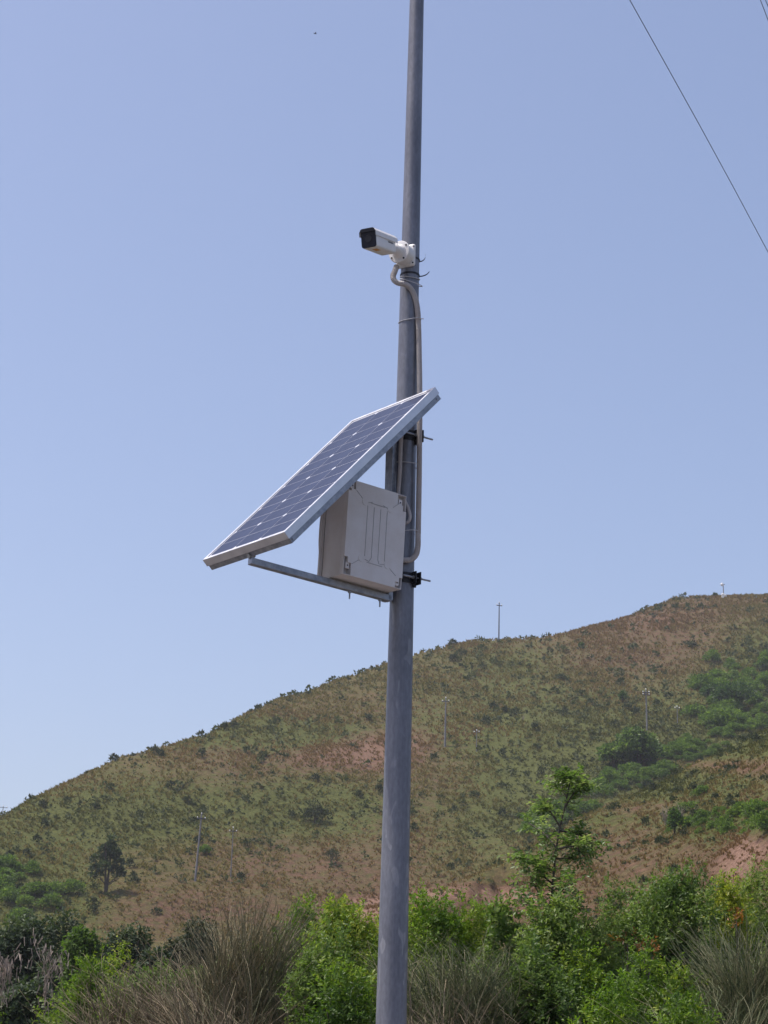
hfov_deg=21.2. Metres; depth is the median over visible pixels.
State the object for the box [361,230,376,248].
front window
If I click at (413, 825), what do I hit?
hill shrub
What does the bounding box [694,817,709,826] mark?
thicket bush
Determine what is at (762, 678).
thicket bush
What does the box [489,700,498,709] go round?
hill shrub
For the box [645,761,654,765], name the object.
thicket bush
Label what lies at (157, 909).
hill shrub
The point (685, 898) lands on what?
mastic bush
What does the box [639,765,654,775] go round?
thicket bush
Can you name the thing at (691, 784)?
hill shrub
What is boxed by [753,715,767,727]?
thicket bush
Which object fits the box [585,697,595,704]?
hill shrub
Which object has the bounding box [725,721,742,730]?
thicket bush
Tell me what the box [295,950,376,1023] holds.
mastic bush
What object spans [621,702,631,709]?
hill shrub
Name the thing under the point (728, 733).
thicket bush
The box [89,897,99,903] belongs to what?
hill shrub
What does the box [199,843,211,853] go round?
hill bush
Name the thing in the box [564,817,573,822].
hill shrub
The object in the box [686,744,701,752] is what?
thicket bush
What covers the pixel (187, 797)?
hill shrub
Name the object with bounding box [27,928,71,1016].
dead branches
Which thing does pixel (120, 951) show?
mastic bush
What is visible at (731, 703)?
thicket bush
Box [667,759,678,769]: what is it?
thicket bush
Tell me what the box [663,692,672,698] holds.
hill shrub
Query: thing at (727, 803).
hill shrub
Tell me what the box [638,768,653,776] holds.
thicket bush
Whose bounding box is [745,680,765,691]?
thicket bush
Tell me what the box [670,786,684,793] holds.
hill shrub
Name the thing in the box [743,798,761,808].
thicket bush
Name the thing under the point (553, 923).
leafy shrub
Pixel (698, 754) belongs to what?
thicket bush
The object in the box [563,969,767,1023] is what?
broom bush
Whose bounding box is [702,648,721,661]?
thicket bush
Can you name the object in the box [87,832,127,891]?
hill tree
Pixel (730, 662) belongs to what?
thicket bush
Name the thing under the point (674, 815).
spur shrub
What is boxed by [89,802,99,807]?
hill shrub
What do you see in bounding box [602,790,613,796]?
thicket bush
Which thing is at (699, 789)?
thicket bush
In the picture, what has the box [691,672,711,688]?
thicket bush
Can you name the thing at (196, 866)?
utility pole
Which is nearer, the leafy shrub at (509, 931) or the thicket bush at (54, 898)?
the leafy shrub at (509, 931)
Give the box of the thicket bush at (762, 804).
[752,800,767,813]
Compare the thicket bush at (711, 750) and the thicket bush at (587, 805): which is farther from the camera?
the thicket bush at (711, 750)
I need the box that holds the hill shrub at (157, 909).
[150,906,162,912]
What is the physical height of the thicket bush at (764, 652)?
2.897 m
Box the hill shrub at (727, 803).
[724,799,733,806]
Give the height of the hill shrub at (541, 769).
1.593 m
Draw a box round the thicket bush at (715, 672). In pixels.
[707,667,735,680]
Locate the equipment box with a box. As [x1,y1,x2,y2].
[317,481,405,592]
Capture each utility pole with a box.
[194,813,205,880]
[229,827,236,876]
[442,697,448,746]
[496,602,501,639]
[642,688,649,729]
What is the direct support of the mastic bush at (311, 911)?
on the ground
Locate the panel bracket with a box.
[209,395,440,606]
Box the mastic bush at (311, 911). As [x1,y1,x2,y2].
[266,887,324,1023]
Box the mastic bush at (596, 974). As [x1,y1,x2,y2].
[550,929,621,1023]
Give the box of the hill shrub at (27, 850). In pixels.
[21,847,31,855]
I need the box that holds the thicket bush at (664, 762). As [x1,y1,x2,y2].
[656,758,675,770]
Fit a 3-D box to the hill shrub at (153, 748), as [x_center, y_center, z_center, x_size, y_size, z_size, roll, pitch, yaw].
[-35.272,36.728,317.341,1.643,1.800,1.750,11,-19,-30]
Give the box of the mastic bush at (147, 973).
[108,956,207,1021]
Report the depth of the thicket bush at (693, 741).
326.45 m
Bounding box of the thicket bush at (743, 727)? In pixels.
[736,724,748,730]
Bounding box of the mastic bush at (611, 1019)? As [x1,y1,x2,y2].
[561,967,660,1023]
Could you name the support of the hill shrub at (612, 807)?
on the ground
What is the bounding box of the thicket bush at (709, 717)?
[697,708,720,725]
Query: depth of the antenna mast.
500.94 m
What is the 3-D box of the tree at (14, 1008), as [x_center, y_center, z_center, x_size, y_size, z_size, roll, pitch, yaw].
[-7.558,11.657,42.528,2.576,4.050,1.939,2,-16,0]
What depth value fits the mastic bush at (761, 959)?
20.52 m
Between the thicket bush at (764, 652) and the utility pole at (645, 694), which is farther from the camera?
the thicket bush at (764, 652)
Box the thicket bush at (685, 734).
[681,732,689,737]
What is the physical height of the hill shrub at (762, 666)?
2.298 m
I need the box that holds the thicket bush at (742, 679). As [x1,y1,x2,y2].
[732,675,756,682]
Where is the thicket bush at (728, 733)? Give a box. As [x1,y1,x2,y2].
[722,727,736,737]
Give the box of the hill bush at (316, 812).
[297,800,332,822]
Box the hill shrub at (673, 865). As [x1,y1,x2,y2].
[668,863,680,871]
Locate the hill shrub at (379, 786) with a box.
[375,782,382,790]
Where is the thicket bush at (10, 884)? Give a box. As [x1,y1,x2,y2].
[0,881,16,888]
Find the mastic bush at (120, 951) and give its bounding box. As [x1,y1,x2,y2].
[91,935,135,1023]
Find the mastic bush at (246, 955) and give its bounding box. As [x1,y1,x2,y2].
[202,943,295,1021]
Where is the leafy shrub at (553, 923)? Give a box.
[511,884,590,1021]
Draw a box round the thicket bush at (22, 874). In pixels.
[13,871,27,878]
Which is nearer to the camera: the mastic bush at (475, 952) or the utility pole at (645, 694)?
the mastic bush at (475, 952)
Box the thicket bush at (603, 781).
[592,776,609,786]
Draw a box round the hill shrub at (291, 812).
[287,810,296,816]
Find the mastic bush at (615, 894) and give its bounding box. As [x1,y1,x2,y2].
[585,871,648,983]
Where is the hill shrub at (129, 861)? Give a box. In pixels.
[126,856,135,867]
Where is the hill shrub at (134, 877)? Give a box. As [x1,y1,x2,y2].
[129,875,140,881]
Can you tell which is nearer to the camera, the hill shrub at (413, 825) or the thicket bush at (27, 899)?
the thicket bush at (27, 899)
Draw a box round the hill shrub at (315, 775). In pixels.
[310,773,320,779]
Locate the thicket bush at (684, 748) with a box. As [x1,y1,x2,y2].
[681,745,691,751]
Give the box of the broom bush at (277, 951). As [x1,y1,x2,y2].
[130,885,364,1023]
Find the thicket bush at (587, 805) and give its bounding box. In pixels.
[575,800,593,812]
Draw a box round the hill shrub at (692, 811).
[689,808,697,815]
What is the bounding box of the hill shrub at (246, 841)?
[241,838,250,845]
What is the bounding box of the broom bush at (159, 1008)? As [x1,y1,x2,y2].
[80,936,313,1023]
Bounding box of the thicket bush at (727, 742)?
[721,740,730,745]
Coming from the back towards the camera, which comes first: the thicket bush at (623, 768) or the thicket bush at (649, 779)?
the thicket bush at (623, 768)
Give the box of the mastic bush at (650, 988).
[597,933,719,1023]
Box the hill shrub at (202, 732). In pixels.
[195,729,206,736]
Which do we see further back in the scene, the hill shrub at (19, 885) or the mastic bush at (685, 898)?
the hill shrub at (19, 885)
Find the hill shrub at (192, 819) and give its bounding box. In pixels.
[190,816,198,821]
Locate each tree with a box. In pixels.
[0,913,60,993]
[0,975,69,1023]
[33,906,85,1006]
[51,923,111,1023]
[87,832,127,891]
[99,921,154,985]
[120,942,176,1011]
[162,914,219,971]
[490,762,612,925]
[596,741,630,766]
[613,725,665,765]
[698,681,719,696]
[710,680,757,704]
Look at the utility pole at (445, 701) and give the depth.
333.26 m
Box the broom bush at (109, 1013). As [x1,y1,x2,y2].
[12,937,269,1023]
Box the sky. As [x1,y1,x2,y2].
[0,0,767,814]
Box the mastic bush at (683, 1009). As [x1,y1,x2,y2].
[648,984,724,1023]
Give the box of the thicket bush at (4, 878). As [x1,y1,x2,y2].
[0,873,16,889]
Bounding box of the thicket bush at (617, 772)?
[602,768,620,778]
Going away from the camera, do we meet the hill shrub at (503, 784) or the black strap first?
the black strap
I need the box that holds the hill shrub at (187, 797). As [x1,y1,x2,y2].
[181,795,193,802]
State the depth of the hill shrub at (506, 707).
361.34 m
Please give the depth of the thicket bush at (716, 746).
325.91 m
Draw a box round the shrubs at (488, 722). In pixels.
[0,592,767,952]
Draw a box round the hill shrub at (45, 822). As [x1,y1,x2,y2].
[40,819,50,827]
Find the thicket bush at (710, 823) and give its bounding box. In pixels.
[706,819,717,829]
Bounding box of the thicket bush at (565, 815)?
[553,813,571,823]
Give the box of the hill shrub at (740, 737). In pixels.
[736,735,746,742]
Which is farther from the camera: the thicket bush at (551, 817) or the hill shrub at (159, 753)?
the hill shrub at (159, 753)
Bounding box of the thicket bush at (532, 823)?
[524,818,545,831]
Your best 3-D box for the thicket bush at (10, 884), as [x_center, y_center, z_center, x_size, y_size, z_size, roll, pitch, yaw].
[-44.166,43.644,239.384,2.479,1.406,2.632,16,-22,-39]
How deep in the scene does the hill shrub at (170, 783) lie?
292.93 m
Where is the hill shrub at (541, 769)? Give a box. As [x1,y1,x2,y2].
[535,766,546,773]
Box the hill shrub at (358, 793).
[354,789,364,796]
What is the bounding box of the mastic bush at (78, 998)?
[52,943,119,1023]
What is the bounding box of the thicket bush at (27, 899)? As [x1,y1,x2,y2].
[15,894,37,906]
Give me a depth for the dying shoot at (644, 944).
19.28 m
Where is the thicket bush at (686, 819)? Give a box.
[670,815,693,830]
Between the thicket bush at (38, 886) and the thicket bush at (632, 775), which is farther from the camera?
the thicket bush at (632, 775)
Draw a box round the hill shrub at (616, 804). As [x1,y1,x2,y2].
[611,802,621,808]
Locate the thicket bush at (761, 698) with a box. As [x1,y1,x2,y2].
[748,691,767,704]
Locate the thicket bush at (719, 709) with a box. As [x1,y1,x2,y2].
[709,706,725,713]
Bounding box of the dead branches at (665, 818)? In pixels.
[660,804,667,823]
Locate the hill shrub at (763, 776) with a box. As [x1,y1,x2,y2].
[759,773,767,780]
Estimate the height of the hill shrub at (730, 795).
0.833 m
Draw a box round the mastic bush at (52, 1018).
[31,992,64,1023]
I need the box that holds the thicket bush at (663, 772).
[652,767,669,778]
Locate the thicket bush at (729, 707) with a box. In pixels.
[716,705,737,714]
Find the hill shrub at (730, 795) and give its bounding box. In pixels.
[724,793,733,800]
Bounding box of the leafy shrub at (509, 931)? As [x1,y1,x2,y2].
[461,889,536,1005]
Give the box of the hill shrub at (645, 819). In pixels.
[641,816,649,824]
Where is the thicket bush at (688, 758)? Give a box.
[683,754,695,760]
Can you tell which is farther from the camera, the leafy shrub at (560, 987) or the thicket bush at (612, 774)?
the thicket bush at (612, 774)
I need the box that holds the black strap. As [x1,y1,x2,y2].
[400,271,428,276]
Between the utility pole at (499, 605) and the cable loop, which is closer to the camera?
the cable loop
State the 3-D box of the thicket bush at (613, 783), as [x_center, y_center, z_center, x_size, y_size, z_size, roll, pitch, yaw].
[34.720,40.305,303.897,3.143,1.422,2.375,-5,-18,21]
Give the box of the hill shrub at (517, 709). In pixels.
[508,708,522,714]
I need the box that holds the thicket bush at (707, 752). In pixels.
[702,749,713,755]
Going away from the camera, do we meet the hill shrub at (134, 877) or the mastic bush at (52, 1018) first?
the mastic bush at (52, 1018)
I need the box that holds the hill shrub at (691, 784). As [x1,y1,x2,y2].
[687,781,696,789]
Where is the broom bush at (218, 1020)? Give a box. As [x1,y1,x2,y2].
[77,947,357,1023]
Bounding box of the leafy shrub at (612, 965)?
[565,908,637,1022]
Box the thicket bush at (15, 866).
[4,860,22,869]
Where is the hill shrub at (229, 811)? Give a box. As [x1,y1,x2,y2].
[224,809,233,814]
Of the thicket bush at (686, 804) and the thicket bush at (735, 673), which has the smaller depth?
the thicket bush at (686, 804)
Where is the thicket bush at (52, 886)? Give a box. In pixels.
[41,880,64,893]
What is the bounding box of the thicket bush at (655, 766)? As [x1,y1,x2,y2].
[649,763,662,774]
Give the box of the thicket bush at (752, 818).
[737,813,759,828]
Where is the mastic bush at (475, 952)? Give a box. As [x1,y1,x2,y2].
[410,924,508,1018]
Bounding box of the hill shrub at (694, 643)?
[688,639,696,647]
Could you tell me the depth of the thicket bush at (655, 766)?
312.61 m
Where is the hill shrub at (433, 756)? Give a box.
[429,752,439,759]
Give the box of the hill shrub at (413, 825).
[410,822,418,830]
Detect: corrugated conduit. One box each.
[390,264,422,562]
[396,435,403,493]
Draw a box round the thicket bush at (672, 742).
[667,741,678,748]
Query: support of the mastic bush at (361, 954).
on the ground
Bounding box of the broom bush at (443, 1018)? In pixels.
[303,960,572,1023]
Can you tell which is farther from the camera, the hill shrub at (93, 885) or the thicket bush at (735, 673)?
the thicket bush at (735, 673)
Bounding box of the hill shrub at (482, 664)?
[478,662,486,668]
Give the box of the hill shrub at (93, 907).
[88,903,97,912]
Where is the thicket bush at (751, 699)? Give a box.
[744,691,758,703]
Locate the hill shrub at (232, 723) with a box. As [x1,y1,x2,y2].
[229,720,237,726]
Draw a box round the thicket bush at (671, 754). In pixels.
[664,751,674,757]
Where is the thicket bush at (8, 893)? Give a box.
[0,886,21,901]
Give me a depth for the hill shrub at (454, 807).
289.60 m
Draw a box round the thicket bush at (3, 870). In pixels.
[0,867,17,881]
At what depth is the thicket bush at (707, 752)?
323.13 m
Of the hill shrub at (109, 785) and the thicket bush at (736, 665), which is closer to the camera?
the hill shrub at (109, 785)
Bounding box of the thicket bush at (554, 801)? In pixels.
[548,799,562,809]
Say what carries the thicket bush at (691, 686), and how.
on the ground
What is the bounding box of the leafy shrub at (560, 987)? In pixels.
[484,929,589,1023]
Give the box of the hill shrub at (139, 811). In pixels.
[134,809,145,816]
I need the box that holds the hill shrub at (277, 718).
[272,716,281,721]
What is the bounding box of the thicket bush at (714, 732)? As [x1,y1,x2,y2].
[706,728,722,735]
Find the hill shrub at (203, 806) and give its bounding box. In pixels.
[199,804,208,810]
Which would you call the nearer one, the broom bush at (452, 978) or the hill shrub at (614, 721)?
the broom bush at (452, 978)
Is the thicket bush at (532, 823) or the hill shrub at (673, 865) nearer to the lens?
the hill shrub at (673, 865)
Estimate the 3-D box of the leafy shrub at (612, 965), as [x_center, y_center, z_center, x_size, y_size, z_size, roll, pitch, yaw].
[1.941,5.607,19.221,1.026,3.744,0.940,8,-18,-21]
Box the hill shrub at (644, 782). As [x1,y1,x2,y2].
[641,779,648,787]
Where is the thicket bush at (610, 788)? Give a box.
[594,783,616,793]
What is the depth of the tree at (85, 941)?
55.55 m
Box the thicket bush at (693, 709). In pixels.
[679,703,708,716]
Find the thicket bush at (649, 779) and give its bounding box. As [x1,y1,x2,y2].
[641,775,652,782]
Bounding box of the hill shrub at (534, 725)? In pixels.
[530,722,540,728]
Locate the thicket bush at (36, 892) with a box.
[26,884,45,895]
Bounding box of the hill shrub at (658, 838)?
[654,836,662,843]
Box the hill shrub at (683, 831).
[680,828,688,836]
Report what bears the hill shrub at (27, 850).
on the ground
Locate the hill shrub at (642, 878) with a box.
[637,874,648,883]
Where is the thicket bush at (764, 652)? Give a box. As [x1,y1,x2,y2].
[757,649,767,659]
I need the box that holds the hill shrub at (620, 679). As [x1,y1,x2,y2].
[615,677,624,683]
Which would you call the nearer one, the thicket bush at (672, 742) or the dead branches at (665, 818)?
the dead branches at (665, 818)
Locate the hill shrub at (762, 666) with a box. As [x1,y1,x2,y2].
[758,663,767,671]
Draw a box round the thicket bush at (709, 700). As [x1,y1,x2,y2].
[705,695,718,703]
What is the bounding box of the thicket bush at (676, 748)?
[667,743,682,754]
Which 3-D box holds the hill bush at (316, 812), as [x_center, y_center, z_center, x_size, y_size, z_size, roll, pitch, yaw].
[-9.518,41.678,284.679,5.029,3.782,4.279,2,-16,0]
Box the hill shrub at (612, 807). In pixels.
[605,804,614,809]
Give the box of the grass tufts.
[0,593,767,955]
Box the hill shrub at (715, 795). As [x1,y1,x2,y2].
[711,793,719,798]
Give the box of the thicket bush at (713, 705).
[706,703,717,709]
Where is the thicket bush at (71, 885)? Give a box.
[60,878,85,892]
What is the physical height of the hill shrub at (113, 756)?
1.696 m
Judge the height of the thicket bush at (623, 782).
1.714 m
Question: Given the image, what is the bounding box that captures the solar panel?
[203,387,438,565]
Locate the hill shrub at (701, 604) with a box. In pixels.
[696,602,705,608]
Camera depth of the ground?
282.70 m
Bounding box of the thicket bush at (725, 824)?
[716,820,737,834]
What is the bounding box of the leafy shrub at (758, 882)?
[729,853,767,1005]
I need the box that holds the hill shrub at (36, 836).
[32,833,42,843]
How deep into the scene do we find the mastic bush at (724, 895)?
21.07 m
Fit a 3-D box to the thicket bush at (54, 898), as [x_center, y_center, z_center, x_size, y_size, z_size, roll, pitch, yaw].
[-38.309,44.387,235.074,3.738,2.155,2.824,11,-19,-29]
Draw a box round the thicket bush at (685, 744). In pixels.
[680,742,694,751]
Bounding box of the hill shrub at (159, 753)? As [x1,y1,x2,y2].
[155,748,164,756]
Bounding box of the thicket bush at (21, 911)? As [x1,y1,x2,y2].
[4,906,34,919]
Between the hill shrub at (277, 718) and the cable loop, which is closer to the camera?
the cable loop
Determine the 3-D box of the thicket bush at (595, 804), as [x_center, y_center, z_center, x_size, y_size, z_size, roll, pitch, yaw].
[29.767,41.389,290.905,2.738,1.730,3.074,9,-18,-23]
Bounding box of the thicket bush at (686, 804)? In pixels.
[675,800,698,811]
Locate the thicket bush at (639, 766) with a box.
[634,763,641,772]
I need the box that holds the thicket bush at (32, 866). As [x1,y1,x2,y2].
[20,859,40,873]
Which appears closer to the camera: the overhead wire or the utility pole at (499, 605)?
the overhead wire
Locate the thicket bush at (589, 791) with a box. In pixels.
[580,786,597,796]
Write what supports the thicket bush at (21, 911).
on the ground
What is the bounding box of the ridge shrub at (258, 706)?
[254,703,262,709]
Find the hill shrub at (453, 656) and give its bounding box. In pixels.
[449,653,458,659]
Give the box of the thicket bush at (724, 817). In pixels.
[714,813,734,827]
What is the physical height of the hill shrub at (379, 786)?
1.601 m
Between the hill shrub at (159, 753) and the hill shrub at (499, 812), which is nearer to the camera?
the hill shrub at (499, 812)
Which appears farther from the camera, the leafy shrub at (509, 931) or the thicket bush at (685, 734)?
the thicket bush at (685, 734)
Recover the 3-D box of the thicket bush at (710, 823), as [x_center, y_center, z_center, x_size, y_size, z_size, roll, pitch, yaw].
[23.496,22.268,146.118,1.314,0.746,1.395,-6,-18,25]
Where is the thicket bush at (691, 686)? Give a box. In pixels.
[689,679,704,689]
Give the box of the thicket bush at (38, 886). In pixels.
[24,881,47,894]
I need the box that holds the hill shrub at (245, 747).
[243,745,250,750]
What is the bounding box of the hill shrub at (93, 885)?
[89,882,100,888]
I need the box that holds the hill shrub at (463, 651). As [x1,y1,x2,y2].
[456,647,467,655]
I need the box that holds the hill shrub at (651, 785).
[647,782,656,790]
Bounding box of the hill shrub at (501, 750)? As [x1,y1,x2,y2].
[498,746,506,755]
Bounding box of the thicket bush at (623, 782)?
[613,778,628,787]
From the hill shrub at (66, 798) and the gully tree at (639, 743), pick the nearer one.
the hill shrub at (66, 798)
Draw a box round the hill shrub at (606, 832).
[601,829,611,835]
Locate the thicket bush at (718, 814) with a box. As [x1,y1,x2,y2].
[709,812,722,819]
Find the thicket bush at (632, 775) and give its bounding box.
[621,770,645,782]
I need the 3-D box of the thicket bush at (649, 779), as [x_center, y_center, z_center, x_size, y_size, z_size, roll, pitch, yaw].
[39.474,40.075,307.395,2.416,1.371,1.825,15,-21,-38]
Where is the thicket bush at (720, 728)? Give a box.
[712,726,724,732]
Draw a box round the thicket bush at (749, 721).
[744,718,755,724]
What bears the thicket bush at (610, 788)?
on the ground
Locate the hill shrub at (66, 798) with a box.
[62,795,71,801]
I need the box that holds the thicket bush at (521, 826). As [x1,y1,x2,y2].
[517,823,532,833]
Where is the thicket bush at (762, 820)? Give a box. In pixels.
[749,809,767,830]
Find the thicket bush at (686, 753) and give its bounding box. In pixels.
[681,751,697,758]
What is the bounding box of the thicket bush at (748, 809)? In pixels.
[738,803,759,820]
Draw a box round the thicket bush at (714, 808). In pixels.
[712,806,722,812]
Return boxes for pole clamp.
[402,571,430,587]
[403,430,432,444]
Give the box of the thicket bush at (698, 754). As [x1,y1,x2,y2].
[693,752,703,758]
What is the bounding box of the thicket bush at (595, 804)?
[588,799,603,807]
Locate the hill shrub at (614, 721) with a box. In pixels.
[608,719,618,725]
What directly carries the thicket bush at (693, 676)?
on the ground
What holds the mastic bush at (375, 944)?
on the ground
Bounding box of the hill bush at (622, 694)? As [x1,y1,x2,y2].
[618,690,627,702]
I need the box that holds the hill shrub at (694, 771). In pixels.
[690,769,697,774]
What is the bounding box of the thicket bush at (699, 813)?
[690,808,711,821]
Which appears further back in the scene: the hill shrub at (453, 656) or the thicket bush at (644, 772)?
the hill shrub at (453, 656)
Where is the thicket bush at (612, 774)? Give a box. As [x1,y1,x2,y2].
[598,767,622,780]
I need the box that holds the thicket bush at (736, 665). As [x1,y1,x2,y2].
[727,663,741,668]
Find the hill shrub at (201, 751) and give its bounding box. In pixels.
[195,747,205,756]
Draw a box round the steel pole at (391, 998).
[376,0,423,1023]
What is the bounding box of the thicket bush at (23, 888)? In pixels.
[17,882,32,892]
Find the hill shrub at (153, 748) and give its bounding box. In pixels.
[150,744,158,753]
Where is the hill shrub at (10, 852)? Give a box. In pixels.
[5,850,14,854]
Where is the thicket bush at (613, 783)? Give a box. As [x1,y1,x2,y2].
[611,780,625,787]
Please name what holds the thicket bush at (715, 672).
on the ground
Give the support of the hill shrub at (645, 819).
on the ground
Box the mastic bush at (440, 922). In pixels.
[408,877,484,1014]
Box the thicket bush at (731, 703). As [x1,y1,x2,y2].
[715,699,741,708]
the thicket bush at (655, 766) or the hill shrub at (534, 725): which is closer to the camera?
the thicket bush at (655, 766)
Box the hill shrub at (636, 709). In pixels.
[630,706,639,713]
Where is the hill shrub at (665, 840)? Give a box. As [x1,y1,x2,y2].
[660,837,670,844]
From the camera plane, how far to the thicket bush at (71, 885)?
239.53 m
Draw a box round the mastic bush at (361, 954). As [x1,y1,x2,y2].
[309,934,377,981]
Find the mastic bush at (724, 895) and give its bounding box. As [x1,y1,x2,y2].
[696,867,767,1023]
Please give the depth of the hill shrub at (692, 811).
158.12 m
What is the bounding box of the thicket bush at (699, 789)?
[690,784,710,795]
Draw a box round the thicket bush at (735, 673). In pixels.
[727,669,740,677]
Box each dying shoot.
[605,926,650,1003]
[636,935,660,978]
[727,907,743,997]
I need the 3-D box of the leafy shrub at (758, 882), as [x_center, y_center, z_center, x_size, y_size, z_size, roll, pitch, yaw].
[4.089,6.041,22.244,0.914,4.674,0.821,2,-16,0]
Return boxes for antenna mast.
[720,583,726,597]
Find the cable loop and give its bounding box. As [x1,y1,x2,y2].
[405,501,411,523]
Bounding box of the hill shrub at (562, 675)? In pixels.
[558,673,565,679]
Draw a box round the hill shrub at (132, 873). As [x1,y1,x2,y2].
[127,870,137,878]
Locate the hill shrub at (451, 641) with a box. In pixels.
[447,638,457,645]
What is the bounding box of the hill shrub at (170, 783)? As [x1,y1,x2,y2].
[164,780,175,787]
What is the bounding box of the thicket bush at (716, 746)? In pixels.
[707,743,721,749]
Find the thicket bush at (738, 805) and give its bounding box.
[727,799,746,815]
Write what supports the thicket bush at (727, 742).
on the ground
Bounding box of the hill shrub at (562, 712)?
[556,710,570,715]
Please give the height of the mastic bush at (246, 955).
3.858 m
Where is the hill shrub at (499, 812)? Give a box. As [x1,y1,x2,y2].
[496,808,506,815]
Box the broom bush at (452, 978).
[348,922,593,1023]
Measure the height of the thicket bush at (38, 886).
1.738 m
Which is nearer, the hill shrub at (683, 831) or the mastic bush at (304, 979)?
the mastic bush at (304, 979)
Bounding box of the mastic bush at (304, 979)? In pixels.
[276,914,360,1023]
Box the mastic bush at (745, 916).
[707,894,767,957]
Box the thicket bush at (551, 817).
[549,810,566,819]
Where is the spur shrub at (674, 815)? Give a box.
[663,806,682,833]
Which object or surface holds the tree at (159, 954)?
on the ground
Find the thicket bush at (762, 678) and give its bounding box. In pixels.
[755,672,767,686]
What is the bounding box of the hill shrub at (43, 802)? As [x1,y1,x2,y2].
[38,799,48,807]
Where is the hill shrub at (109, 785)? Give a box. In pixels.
[105,782,115,789]
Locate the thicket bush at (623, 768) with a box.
[617,762,637,773]
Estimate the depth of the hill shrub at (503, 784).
306.60 m
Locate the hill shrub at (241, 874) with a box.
[235,871,245,879]
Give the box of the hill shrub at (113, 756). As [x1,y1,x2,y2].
[108,753,118,760]
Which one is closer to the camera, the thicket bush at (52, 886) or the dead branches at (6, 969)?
the dead branches at (6, 969)
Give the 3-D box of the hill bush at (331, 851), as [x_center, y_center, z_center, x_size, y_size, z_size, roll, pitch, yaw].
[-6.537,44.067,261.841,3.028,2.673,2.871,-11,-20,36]
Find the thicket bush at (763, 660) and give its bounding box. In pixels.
[753,655,767,667]
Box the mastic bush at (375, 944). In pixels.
[360,908,431,1019]
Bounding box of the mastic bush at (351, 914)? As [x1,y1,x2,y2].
[278,892,378,1022]
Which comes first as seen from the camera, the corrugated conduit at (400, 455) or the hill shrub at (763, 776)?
the corrugated conduit at (400, 455)
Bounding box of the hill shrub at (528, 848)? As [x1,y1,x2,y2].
[524,845,533,851]
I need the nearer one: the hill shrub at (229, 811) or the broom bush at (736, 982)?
the broom bush at (736, 982)
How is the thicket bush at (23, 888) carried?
on the ground
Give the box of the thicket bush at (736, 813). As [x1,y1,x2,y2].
[725,808,740,815]
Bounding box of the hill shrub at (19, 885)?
[15,882,23,888]
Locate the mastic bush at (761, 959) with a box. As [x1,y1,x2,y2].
[751,940,767,1007]
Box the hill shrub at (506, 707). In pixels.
[501,705,510,711]
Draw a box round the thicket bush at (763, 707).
[754,701,767,712]
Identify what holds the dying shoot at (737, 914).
on the ground
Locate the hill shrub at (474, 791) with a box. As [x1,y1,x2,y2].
[468,790,479,796]
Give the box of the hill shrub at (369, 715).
[363,713,371,718]
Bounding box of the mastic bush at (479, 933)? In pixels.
[454,888,509,982]
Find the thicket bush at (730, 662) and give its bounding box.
[723,657,736,667]
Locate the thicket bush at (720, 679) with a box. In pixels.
[710,676,727,682]
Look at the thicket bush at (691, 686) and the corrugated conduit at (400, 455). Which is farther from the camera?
the thicket bush at (691, 686)
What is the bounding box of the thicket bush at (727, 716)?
[716,707,750,723]
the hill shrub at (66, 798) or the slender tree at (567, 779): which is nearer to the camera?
the slender tree at (567, 779)
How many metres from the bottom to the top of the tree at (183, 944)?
6.477 m
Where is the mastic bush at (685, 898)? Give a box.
[614,857,731,1022]
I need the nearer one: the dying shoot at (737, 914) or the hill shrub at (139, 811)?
the dying shoot at (737, 914)
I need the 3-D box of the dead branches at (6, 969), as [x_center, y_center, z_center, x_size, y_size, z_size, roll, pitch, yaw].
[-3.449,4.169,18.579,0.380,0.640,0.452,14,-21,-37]
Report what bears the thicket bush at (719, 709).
on the ground
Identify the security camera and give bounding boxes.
[359,227,415,268]
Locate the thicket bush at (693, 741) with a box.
[681,735,697,745]
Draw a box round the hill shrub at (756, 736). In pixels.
[751,731,760,741]
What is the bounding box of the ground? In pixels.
[0,597,767,962]
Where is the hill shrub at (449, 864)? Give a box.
[445,862,454,867]
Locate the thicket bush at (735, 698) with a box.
[717,696,743,710]
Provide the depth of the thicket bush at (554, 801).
287.73 m
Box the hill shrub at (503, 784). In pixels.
[495,782,506,786]
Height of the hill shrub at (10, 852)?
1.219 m
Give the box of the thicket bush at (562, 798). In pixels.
[558,796,577,802]
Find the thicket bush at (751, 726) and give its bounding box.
[744,724,754,729]
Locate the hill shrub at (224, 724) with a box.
[220,721,229,728]
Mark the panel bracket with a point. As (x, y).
(389, 449)
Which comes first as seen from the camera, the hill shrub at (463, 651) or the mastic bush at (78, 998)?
the mastic bush at (78, 998)
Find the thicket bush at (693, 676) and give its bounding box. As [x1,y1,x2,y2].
[686,673,713,688]
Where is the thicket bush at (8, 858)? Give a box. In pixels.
[0,853,20,871]
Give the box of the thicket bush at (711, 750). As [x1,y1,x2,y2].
[706,747,715,754]
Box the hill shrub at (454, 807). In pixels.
[448,804,458,812]
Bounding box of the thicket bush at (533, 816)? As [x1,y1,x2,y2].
[520,815,539,822]
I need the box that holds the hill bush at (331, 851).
[319,849,341,862]
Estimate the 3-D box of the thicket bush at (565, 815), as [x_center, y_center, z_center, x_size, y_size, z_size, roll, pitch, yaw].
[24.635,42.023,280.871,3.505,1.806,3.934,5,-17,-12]
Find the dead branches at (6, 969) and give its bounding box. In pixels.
[0,937,32,1008]
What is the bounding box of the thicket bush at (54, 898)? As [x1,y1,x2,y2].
[34,891,64,907]
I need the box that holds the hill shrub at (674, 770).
[668,767,678,774]
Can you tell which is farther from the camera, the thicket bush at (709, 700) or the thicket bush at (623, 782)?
the thicket bush at (709, 700)
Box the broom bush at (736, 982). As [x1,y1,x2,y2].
[640,901,767,1023]

